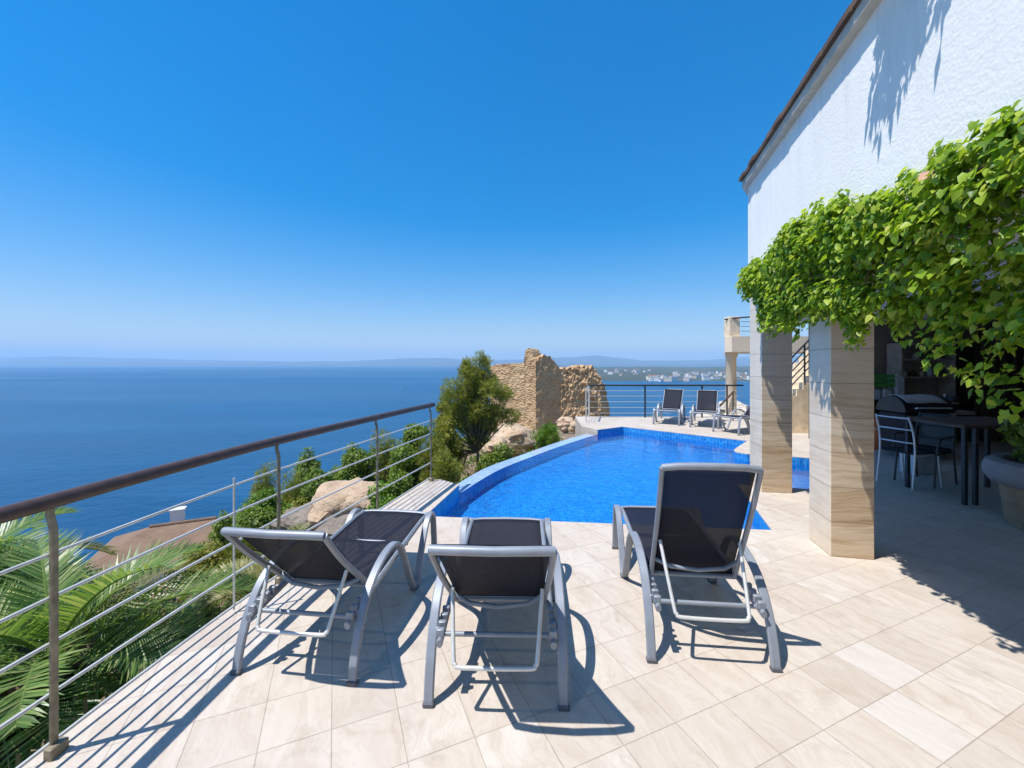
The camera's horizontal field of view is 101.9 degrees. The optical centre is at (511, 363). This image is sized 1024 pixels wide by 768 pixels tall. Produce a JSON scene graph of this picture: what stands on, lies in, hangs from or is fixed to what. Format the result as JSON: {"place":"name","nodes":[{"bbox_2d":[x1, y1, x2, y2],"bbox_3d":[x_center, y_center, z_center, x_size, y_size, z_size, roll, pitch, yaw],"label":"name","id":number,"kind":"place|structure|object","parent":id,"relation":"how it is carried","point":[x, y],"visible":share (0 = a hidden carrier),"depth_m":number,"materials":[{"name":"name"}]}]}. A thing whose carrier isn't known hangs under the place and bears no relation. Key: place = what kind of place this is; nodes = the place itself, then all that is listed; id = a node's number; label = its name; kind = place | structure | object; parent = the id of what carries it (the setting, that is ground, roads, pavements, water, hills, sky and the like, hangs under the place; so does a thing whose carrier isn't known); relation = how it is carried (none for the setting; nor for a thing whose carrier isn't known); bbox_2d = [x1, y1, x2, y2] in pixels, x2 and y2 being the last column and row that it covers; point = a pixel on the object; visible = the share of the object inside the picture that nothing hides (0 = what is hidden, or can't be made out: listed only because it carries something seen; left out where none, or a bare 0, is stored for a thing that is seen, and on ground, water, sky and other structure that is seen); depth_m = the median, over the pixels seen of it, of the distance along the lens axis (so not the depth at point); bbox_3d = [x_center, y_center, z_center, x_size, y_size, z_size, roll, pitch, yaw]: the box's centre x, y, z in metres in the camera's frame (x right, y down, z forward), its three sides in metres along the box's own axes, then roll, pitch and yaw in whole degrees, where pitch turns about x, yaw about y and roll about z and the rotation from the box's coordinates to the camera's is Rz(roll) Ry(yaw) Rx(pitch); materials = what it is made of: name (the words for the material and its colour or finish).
{"place":"outdoors","nodes":[
{"label":"outdoors","id":0,"kind":"place"},
{"bbox_2d":[5,429,574,767],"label":"hillside terrain","id":1,"kind":"structure","parent":0,"point":[568,435],"depth_m":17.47,"materials":[{"name":"brown plant"}]},
{"bbox_2d":[0,533,48,619],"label":"bush","id":2,"kind":"object","parent":1,"relation":"on","point":[4,545],"visible":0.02,"depth_m":7.92,"materials":[{"name":"green plant"}]},
{"bbox_2d":[0,505,120,639],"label":"palm","id":3,"kind":"object","parent":1,"relation":"on","point":[10,527],"visible":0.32,"depth_m":4.49,"materials":[{"name":"green plant"}]},
{"bbox_2d":[0,527,257,767],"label":"palm","id":4,"kind":"object","parent":1,"relation":"on","point":[24,685],"visible":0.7,"depth_m":3.20,"materials":[{"name":"green plant"}]},
{"bbox_2d":[70,506,236,603],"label":"hillside house","id":5,"kind":"structure","parent":1,"relation":"on","point":[178,524],"depth_m":29.57,"materials":[{"name":"white paint"}]},
{"bbox_2d":[163,565,185,579],"bbox_3d":[-22.985,14.472,28.350,1.360,1.460,0.088,0,0,-26],"label":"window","id":6,"kind":"structure","parent":5,"relation":"in","point":[175,565],"depth_m":28.25,"materials":[{"name":"glass"}]},
{"bbox_2d":[89,592,244,684],"bbox_3d":[-2.979,2.819,3.983,1.605,0.976,1.604,0,0,0],"label":"palm","id":7,"kind":"object","parent":1,"relation":"on","point":[211,613],"visible":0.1,"depth_m":4.18,"materials":[{"name":"green plant"}]},
{"bbox_2d":[177,539,227,583],"bbox_3d":[-11.659,7.900,16.146,2.139,1.842,1.834,0,0,0],"label":"bush","id":8,"kind":"object","parent":1,"relation":"on","point":[212,561],"visible":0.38,"depth_m":15.81,"materials":[{"name":"green plant"}]},
{"bbox_2d":[206,509,237,557],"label":"bush","id":9,"kind":"object","parent":1,"relation":"on","point":[218,526],"visible":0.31,"depth_m":23.63,"materials":[{"name":"green plant"}]},
{"bbox_2d":[218,525,264,578],"bbox_3d":[-6.065,4.656,9.510,1.300,1.964,1.033,0,0,0],"label":"bush","id":10,"kind":"object","parent":1,"relation":"on","point":[239,554],"visible":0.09,"depth_m":9.35,"materials":[{"name":"green plant"}]},
{"bbox_2d":[186,522,310,622],"bbox_3d":[-2.623,2.571,4.634,1.694,1.377,1.646,0,0,-28],"label":"palm","id":11,"kind":"object","parent":1,"relation":"on","point":[255,569],"visible":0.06,"depth_m":4.45,"materials":[{"name":"green plant"}]},
{"bbox_2d":[230,501,276,555],"bbox_3d":[-7.816,5.324,12.582,1.543,2.118,1.346,0,0,0],"label":"bush","id":12,"kind":"object","parent":1,"relation":"on","point":[253,517],"visible":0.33,"depth_m":12.42,"materials":[{"name":"green plant"}]},
{"bbox_2d":[230,487,291,526],"bbox_3d":[-9.204,6.224,15.345,2.272,3.348,1.784,0,0,0],"label":"bush","id":13,"kind":"object","parent":1,"relation":"on","point":[270,502],"visible":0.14,"depth_m":15.27,"materials":[{"name":"green plant"}]},
{"bbox_2d":[248,459,276,499],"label":"bush","id":14,"kind":"object","parent":1,"relation":"on","point":[264,483],"visible":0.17,"depth_m":25.86,"materials":[{"name":"green plant"}]},
{"bbox_2d":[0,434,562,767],"bbox_3d":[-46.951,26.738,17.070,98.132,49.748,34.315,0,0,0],"label":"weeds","id":15,"kind":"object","parent":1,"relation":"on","point":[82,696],"visible":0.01,"depth_m":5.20,"materials":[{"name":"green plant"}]},
{"bbox_2d":[271,502,313,530],"bbox_3d":[-4.418,3.289,8.853,1.229,0.535,1.242,0,0,0],"label":"rock","id":16,"kind":"object","parent":1,"relation":"on","point":[299,516],"visible":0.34,"depth_m":8.43,"materials":[{"name":"grey stone"}]},
{"bbox_2d":[281,463,303,507],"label":"bush","id":17,"kind":"object","parent":1,"relation":"on","point":[293,494],"visible":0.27,"depth_m":18.86,"materials":[{"name":"green plant"}]},
{"bbox_2d":[281,496,308,514],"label":"bush","id":18,"kind":"object","parent":1,"relation":"on","point":[299,502],"visible":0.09,"depth_m":11.31,"materials":[{"name":"green plant"}]},
{"bbox_2d":[293,446,321,497],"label":"bush","id":19,"kind":"object","parent":1,"relation":"on","point":[303,468],"visible":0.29,"depth_m":21.74,"materials":[{"name":"green plant"}]},
{"bbox_2d":[300,467,333,501],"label":"bush","id":20,"kind":"object","parent":1,"relation":"on","point":[309,489],"visible":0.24,"depth_m":13.40,"materials":[{"name":"green plant"}]},
{"bbox_2d":[315,514,355,536],"bbox_3d":[-3.058,3.071,7.644,1.089,0.535,1.037,0,0,0],"label":"rock","id":21,"kind":"object","parent":1,"relation":"on","point":[331,527],"visible":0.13,"depth_m":7.42,"materials":[{"name":"grey stone"}]},
{"bbox_2d":[328,465,342,480],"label":"bush","id":22,"kind":"object","parent":1,"relation":"on","point":[335,474],"visible":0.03,"depth_m":14.72,"materials":[{"name":"green plant"}]},
{"bbox_2d":[308,477,378,530],"bbox_3d":[-3.543,3.247,9.342,2.035,1.324,2.323,0,0,0],"label":"rock","id":23,"kind":"object","parent":1,"relation":"on","point":[330,506],"visible":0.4,"depth_m":8.54,"materials":[{"name":"beige stone"}]},
{"bbox_2d":[335,442,385,483],"bbox_3d":[-4.226,3.521,11.570,1.390,2.708,1.257,0,0,-38],"label":"bush","id":24,"kind":"object","parent":1,"relation":"on","point":[361,469],"visible":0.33,"depth_m":11.26,"materials":[{"name":"green plant"}]},
{"bbox_2d":[366,480,401,509],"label":"bush","id":25,"kind":"object","parent":1,"relation":"on","point":[384,498],"visible":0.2,"depth_m":7.62,"materials":[{"name":"green plant"}]},
{"bbox_2d":[368,427,401,482],"bbox_3d":[-4.539,4.094,15.004,1.438,3.736,1.469,0,0,-43],"label":"bush","id":26,"kind":"object","parent":1,"relation":"on","point":[384,460],"visible":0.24,"depth_m":14.85,"materials":[{"name":"green plant"}]},
{"bbox_2d":[385,466,414,496],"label":"bush","id":27,"kind":"object","parent":1,"relation":"on","point":[405,484],"visible":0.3,"depth_m":7.77,"materials":[{"name":"green plant"}]},
{"bbox_2d":[387,443,424,487],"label":"bush","id":28,"kind":"object","parent":1,"relation":"on","point":[408,465],"visible":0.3,"depth_m":8.86,"materials":[{"name":"green plant"}]},
{"bbox_2d":[394,423,429,463],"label":"bush","id":29,"kind":"object","parent":1,"relation":"on","point":[413,433],"visible":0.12,"depth_m":12.80,"materials":[{"name":"green plant"}]},
{"bbox_2d":[413,428,450,481],"bbox_3d":[-1.602,2.277,8.599,0.858,1.957,0.766,0,0,0],"label":"bush","id":30,"kind":"object","parent":1,"relation":"on","point":[426,471],"visible":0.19,"depth_m":8.54,"materials":[{"name":"green plant"}]},
{"bbox_2d":[428,446,464,483],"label":"bush","id":31,"kind":"object","parent":1,"relation":"on","point":[446,471],"visible":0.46,"depth_m":7.55,"materials":[{"name":"green plant"}]},
{"bbox_2d":[427,385,468,482],"bbox_3d":[-1.884,2.309,12.495,0.990,3.537,1.332,0,0,-31],"label":"bush","id":32,"kind":"object","parent":1,"relation":"on","point":[439,409],"visible":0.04,"depth_m":12.38,"materials":[{"name":"green plant"}]},
{"bbox_2d":[439,409,460,481],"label":"bush","id":33,"kind":"object","parent":1,"relation":"on","point":[450,442],"visible":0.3,"depth_m":9.73,"materials":[{"name":"green plant"}]},
{"bbox_2d":[427,349,522,472],"bbox_3d":[-0.959,1.672,10.637,2.509,4.122,1.276,0,0,0],"label":"olive tree","id":34,"kind":"object","parent":1,"relation":"on","point":[476,414],"visible":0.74,"depth_m":10.50,"materials":[{"name":"green plant"}]},
{"bbox_2d":[475,441,513,470],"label":"bush","id":35,"kind":"object","parent":1,"relation":"on","point":[489,460],"visible":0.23,"depth_m":9.63,"materials":[{"name":"green plant"}]},
{"bbox_2d":[482,436,515,455],"bbox_3d":[-0.420,2.883,13.992,1.176,0.849,1.061,0,0,8],"label":"rock","id":36,"kind":"object","parent":1,"relation":"on","point":[489,446],"visible":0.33,"depth_m":13.79,"materials":[{"name":"beige stone"}]},
{"bbox_2d":[490,423,533,451],"bbox_3d":[-0.053,3.084,17.050,1.735,1.385,1.841,0,0,-8],"label":"rock","id":37,"kind":"object","parent":1,"relation":"on","point":[516,432],"visible":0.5,"depth_m":16.44,"materials":[{"name":"beige stone"}]},
{"bbox_2d":[500,439,526,457],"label":"bush","id":38,"kind":"object","parent":1,"relation":"on","point":[519,451],"visible":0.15,"depth_m":12.18,"materials":[{"name":"plant"}]},
{"bbox_2d":[528,420,561,451],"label":"bush","id":39,"kind":"object","parent":1,"relation":"on","point":[546,435],"visible":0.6,"depth_m":13.37,"materials":[{"name":"green plant"}]},
{"bbox_2d":[490,348,609,429],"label":"ruined tower","id":40,"kind":"structure","parent":1,"relation":"on","point":[546,388],"depth_m":28.25,"materials":[{"name":"stone"}]},
{"bbox_2d":[556,416,574,432],"bbox_3d":[2.764,3.085,20.966,1.095,0.877,0.967,0,0,33],"label":"rock","id":41,"kind":"object","parent":1,"relation":"on","point":[563,425],"visible":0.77,"depth_m":20.73,"materials":[{"name":"beige stone"}]},
{"bbox_2d":[568,422,574,432],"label":"rock","id":42,"kind":"object","parent":1,"relation":"on","point":[571,428],"visible":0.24,"depth_m":16.84,"materials":[{"name":"beige stone"}]},
{"bbox_2d":[717,401,748,414],"bbox_3d":[8.144,1.826,15.397,1.381,1.040,1.267,0,0,-41],"label":"rock","id":43,"kind":"object","parent":1,"relation":"on","point":[740,404],"visible":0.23,"depth_m":15.02,"materials":[{"name":"beige stone"}]},
{"bbox_2d":[737,406,747,414],"bbox_3d":[8.250,1.883,14.794,1.032,0.787,1.201,0,0,-8],"label":"rock","id":44,"kind":"object","parent":1,"relation":"on","point":[739,412],"visible":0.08,"depth_m":14.54,"materials":[{"name":"beige stone"}]},
{"bbox_2d":[0,356,699,365],"bbox_3d":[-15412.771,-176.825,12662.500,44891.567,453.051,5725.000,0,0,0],"label":"hills","id":45,"kind":"structure","parent":0,"point":[52,361],"depth_m":12037.07,"materials":[{"name":"blue"}]},
{"bbox_2d":[0,366,749,595],"bbox_3d":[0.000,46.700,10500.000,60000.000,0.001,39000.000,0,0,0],"label":"sea","id":46,"kind":"structure","parent":0,"point":[62,428],"depth_m":343.02,"materials":[{"name":"liquid"}]},
{"bbox_2d":[0,0,851,361],"label":"sky","id":47,"kind":"structure","parent":0,"point":[243,180],"materials":[{"name":"blue"}]},
{"bbox_2d":[22,416,1023,767],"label":"terrace floor","id":48,"kind":"structure","parent":0,"point":[904,648],"depth_m":2.31,"materials":[{"name":"beige tile"}]},
{"bbox_2d":[0,403,434,767],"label":"cable railing","id":49,"kind":"object","parent":48,"relation":"on","point":[55,746],"visible":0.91,"depth_m":2.10,"materials":[{"name":"grey metal"}]},
{"bbox_2d":[220,508,437,686],"bbox_3d":[-1.108,1.262,2.872,0.726,0.877,1.684,0,0,6],"label":"sun lounger","id":50,"kind":"object","parent":48,"relation":"on","point":[365,549],"visible":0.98,"depth_m":2.42,"materials":[{"name":"grey fabric"}]},
{"bbox_2d":[422,517,569,711],"bbox_3d":[-0.065,1.238,2.637,0.726,0.924,1.791,0,0,1],"label":"sun lounger","id":51,"kind":"object","parent":48,"relation":"on","point":[501,559],"visible":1,"depth_m":2.14,"materials":[{"name":"grey fabric"}]},
{"bbox_2d":[585,386,588,421],"bbox_3d":[2.292,1.200,12.612,0.040,1.000,1.092,0,0,15],"label":"cable railing","id":52,"kind":"object","parent":48,"relation":"on","point":[586,408],"visible":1,"depth_m":12.10,"materials":[{"name":"silver metal"}]},
{"bbox_2d":[432,427,808,529],"bbox_3d":[2.462,1.871,6.920,4.944,0.318,7.721,0,0,36],"label":"pool basin","id":53,"kind":"object","parent":48,"relation":"in","point":[594,478],"visible":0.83,"depth_m":7.36,"materials":[{"name":"blue tile"}]},
{"bbox_2d":[458,434,593,492],"bbox_3d":[0.503,2.562,8.485,0.565,1.475,5.822,0,0,31],"label":"pool rim","id":54,"kind":"object","parent":53,"relation":"attached to","point":[468,482],"visible":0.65,"depth_m":7.69,"materials":[{"name":"tile"}]},
{"bbox_2d":[431,427,804,529],"bbox_3d":[2.730,1.706,6.925,4.826,0.012,7.748,0,0,31],"label":"pool coping","id":55,"kind":"object","parent":53,"relation":"on","point":[654,430],"visible":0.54,"depth_m":9.28,"materials":[{"name":"stone"}]},
{"bbox_2d":[588,385,743,416],"bbox_3d":[4.888,1.177,13.200,4.925,1.047,0.056,0,0,0],"label":"cable railing","id":56,"kind":"object","parent":48,"relation":"on","point":[645,407],"visible":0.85,"depth_m":13.19,"materials":[{"name":"grey metal"}]},
{"bbox_2d":[653,389,685,425],"bbox_3d":[4.709,1.244,12.340,0.726,0.912,1.801,0,0,28],"label":"sun lounger","id":57,"kind":"object","parent":48,"relation":"on","point":[672,400],"visible":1,"depth_m":12.66,"materials":[{"name":"grey fabric"}]},
{"bbox_2d":[612,462,782,672],"bbox_3d":[1.206,1.129,3.061,0.726,1.142,1.496,0,0,6],"label":"sun lounger","id":58,"kind":"object","parent":48,"relation":"on","point":[690,523],"visible":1,"depth_m":2.50,"materials":[{"name":"grey fabric"}]},
{"bbox_2d":[689,390,720,428],"bbox_3d":[5.509,1.244,11.790,0.726,0.912,1.801,0,0,28],"label":"sun lounger","id":59,"kind":"object","parent":48,"relation":"on","point":[707,401],"visible":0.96,"depth_m":12.14,"materials":[{"name":"grey fabric"}]},
{"bbox_2d":[717,390,734,420],"bbox_3d":[6.394,1.243,12.400,0.522,0.914,0.060,0,0,0],"label":"stair handrail","id":60,"kind":"object","parent":48,"relation":"on","point":[727,397],"visible":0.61,"depth_m":12.38,"materials":[{"name":"metal"}]},
{"bbox_2d":[712,406,749,435],"bbox_3d":[6.010,1.244,10.579,1.801,0.912,0.726,0,0,-28],"label":"sun lounger","id":61,"kind":"object","parent":48,"relation":"on","point":[746,415],"visible":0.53,"depth_m":10.50,"materials":[{"name":"silver metal"}]},
{"bbox_2d":[739,0,1023,559],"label":"villa","id":62,"kind":"object","parent":48,"relation":"on","point":[886,92],"visible":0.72,"depth_m":3.60,"materials":[{"name":"white paint"}]},
{"bbox_2d":[724,316,807,414],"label":"balcony","id":63,"kind":"structure","parent":62,"relation":"attached to","point":[736,343],"depth_m":12.43,"materials":[{"name":"beige concrete"}]},
{"bbox_2d":[734,99,1023,427],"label":"climbing vine","id":64,"kind":"object","parent":62,"relation":"attached to","point":[887,235],"visible":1,"depth_m":2.27,"materials":[{"name":"green plant"}]},
{"bbox_2d":[918,169,934,180],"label":"dry leaf","id":65,"kind":"object","parent":64,"relation":"on","point":[922,176],"visible":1,"depth_m":2.04,"materials":[{"name":"beige plant"}]},
{"bbox_2d":[956,341,973,440],"bbox_3d":[9.852,0.600,9.125,0.620,2.200,0.090,0,0,0],"label":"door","id":66,"kind":"structure","parent":62,"relation":"in","point":[965,403],"depth_m":9.12,"materials":[{"name":"black wood"}]},
{"bbox_2d":[875,414,942,489],"bbox_3d":[5.580,1.209,5.863,0.616,0.986,0.478,0,0,-14],"label":"patio chair","id":67,"kind":"object","parent":48,"relation":"on","point":[916,453],"visible":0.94,"depth_m":5.75,"materials":[{"name":"metal"}]},
{"bbox_2d":[900,453,936,474],"bbox_3d":[6.361,1.534,6.500,0.390,0.328,0.290,0,0,0],"label":"storage box","id":68,"kind":"object","parent":48,"relation":"on","point":[925,465],"visible":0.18,"depth_m":6.37,"materials":[{"name":"plastic"}]},
{"bbox_2d":[887,343,955,443],"bbox_3d":[8.838,0.625,8.988,1.160,2.150,0.375,0,0,0],"label":"shelf rack","id":69,"kind":"object","parent":48,"relation":"on","point":[898,364],"visible":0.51,"depth_m":9.10,"materials":[{"name":"grey wood"}]},
{"bbox_2d":[912,353,918,358],"bbox_3d":[8.698,-0.169,8.950,0.114,0.116,0.114,0,0,0],"label":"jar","id":70,"kind":"object","parent":69,"relation":"on","point":[914,356],"visible":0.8,"depth_m":8.92,"materials":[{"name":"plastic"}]},
{"bbox_2d":[918,371,924,376],"bbox_3d":[8.828,0.214,8.950,0.100,0.111,0.100,0,0,0],"label":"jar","id":71,"kind":"object","parent":69,"relation":"on","point":[921,373],"visible":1,"depth_m":8.92,"materials":[{"name":"ceramic"}]},
{"bbox_2d":[926,368,932,376],"bbox_3d":[8.998,0.173,8.950,0.103,0.193,0.103,0,0,0],"label":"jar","id":72,"kind":"object","parent":69,"relation":"on","point":[929,372],"visible":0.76,"depth_m":8.91,"materials":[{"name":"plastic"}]},
{"bbox_2d":[935,369,943,376],"bbox_3d":[9.228,0.179,8.950,0.140,0.181,0.140,0,0,0],"label":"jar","id":73,"kind":"object","parent":69,"relation":"on","point":[941,373],"visible":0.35,"depth_m":8.90,"materials":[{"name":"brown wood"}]},
{"bbox_2d":[892,411,957,488],"bbox_3d":[5.957,1.209,5.970,0.616,0.986,0.554,0,0,-20],"label":"patio armchair","id":74,"kind":"object","parent":48,"relation":"on","point":[938,436],"visible":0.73,"depth_m":6.02,"materials":[{"name":"grey metal"}]},
{"bbox_2d":[876,396,974,458],"bbox_3d":[7.574,1.139,7.559,1.300,1.118,0.682,0,0,0],"label":"covered grill","id":75,"kind":"object","parent":48,"relation":"on","point":[895,406],"visible":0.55,"depth_m":7.40,"materials":[{"name":"black fabric"}]},
{"bbox_2d":[900,416,1022,504],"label":"table","id":76,"kind":"object","parent":48,"relation":"on","point":[975,424],"visible":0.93,"depth_m":5.02,"materials":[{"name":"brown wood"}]},
{"bbox_2d":[981,453,1023,530],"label":"stone planter","id":77,"kind":"object","parent":48,"relation":"on","point":[1005,471],"visible":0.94,"depth_m":4.29,"materials":[{"name":"stone"}]},
{"bbox_2d":[995,418,1023,462],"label":"planter shrub","id":78,"kind":"object","parent":77,"relation":"on","point":[1011,428],"visible":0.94,"depth_m":4.39,"materials":[{"name":"green plant"}]},
{"bbox_2d":[447,355,798,365],"bbox_3d":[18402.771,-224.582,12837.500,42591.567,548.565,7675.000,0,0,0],"label":"mountains","id":79,"kind":"structure","parent":0,"point":[595,360],"depth_m":12143.56,"materials":[{"name":"blue"}]},
{"bbox_2d":[559,365,792,380],"bbox_3d":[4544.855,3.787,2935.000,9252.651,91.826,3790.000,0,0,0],"label":"coast hills","id":80,"kind":"structure","parent":0,"point":[628,375],"depth_m":2092.28,"materials":[{"name":"green plant"}]},
{"bbox_2d":[662,377,671,380],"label":"shore building","id":81,"kind":"structure","parent":80,"relation":"on","point":[667,378],"depth_m":1110.71,"materials":[{"name":"white paint"}]},
{"bbox_2d":[670,376,677,380],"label":"shore building","id":82,"kind":"structure","parent":80,"relation":"on","point":[674,378],"depth_m":1151.68,"materials":[{"name":"white paint"}]},
{"bbox_2d":[701,372,708,375],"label":"shore building","id":83,"kind":"structure","parent":80,"relation":"on","point":[704,373],"depth_m":1493.11,"materials":[{"name":"white paint"}]},
{"bbox_2d":[702,376,709,379],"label":"shore building","id":84,"kind":"structure","parent":80,"relation":"on","point":[705,377],"depth_m":1183.18,"materials":[{"name":"white paint"}]},
{"bbox_2d":[792,340,807,432],"bbox_3d":[8.835,-0.207,10.747,4.340,3.813,1.106,0,0,0],"label":"outdoor staircase","id":85,"kind":"structure","parent":0,"point":[800,397],"depth_m":10.21,"materials":[{"name":"beige concrete"}]},
{"bbox_2d":[874,388,879,399],"bbox_3d":[7.569,0.611,8.720,0.200,0.255,0.220,0,0,0],"label":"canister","id":86,"kind":"object","parent":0,"point":[876,394],"visible":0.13,"depth_m":8.61,"materials":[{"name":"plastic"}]},
{"bbox_2d":[874,374,894,386],"bbox_3d":[7.689,0.347,8.721,0.480,0.265,0.262,0,0,0],"label":"green crate","id":87,"kind":"object","parent":86,"relation":"on","point":[883,380],"visible":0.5,"depth_m":8.59,"materials":[{"name":"plastic"}]},
{"bbox_2d":[874,400,885,416],"bbox_3d":[7.587,1.220,8.825,1.020,0.960,0.550,0,0,0],"label":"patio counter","id":88,"kind":"object","parent":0,"point":[876,411],"visible":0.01,"depth_m":8.66,"materials":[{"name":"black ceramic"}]},
{"bbox_2d":[874,417,886,450],"bbox_3d":[7.340,1.394,8.289,0.456,0.608,0.473,0,0,0],"label":"orange bucket","id":89,"kind":"object","parent":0,"point":[876,440],"visible":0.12,"depth_m":8.19,"materials":[{"name":"plastic"}]},
{"bbox_2d":[877,387,891,398],"bbox_3d":[7.809,0.611,8.720,0.200,0.255,0.220,0,0,0],"label":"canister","id":90,"kind":"object","parent":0,"point":[884,391],"visible":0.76,"depth_m":8.63,"materials":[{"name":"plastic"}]},
{"bbox_2d":[888,374,903,394],"bbox_3d":[8.069,0.478,8.720,0.200,0.520,0.220,0,0,0],"label":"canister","id":91,"kind":"object","parent":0,"point":[898,388],"visible":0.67,"depth_m":8.61,"materials":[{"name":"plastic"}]},
{"bbox_2d":[887,394,946,402],"bbox_3d":[7.344,0.626,7.600,0.757,0.145,0.521,0,0,0],"label":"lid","id":92,"kind":"object","parent":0,"point":[919,398],"visible":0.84,"depth_m":7.41,"materials":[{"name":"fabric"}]},
{"bbox_2d":[947,396,958,409],"bbox_3d":[8.094,0.714,7.620,0.166,0.250,0.162,0,0,0],"label":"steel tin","id":93,"kind":"object","parent":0,"point":[954,400],"visible":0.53,"depth_m":7.55,"materials":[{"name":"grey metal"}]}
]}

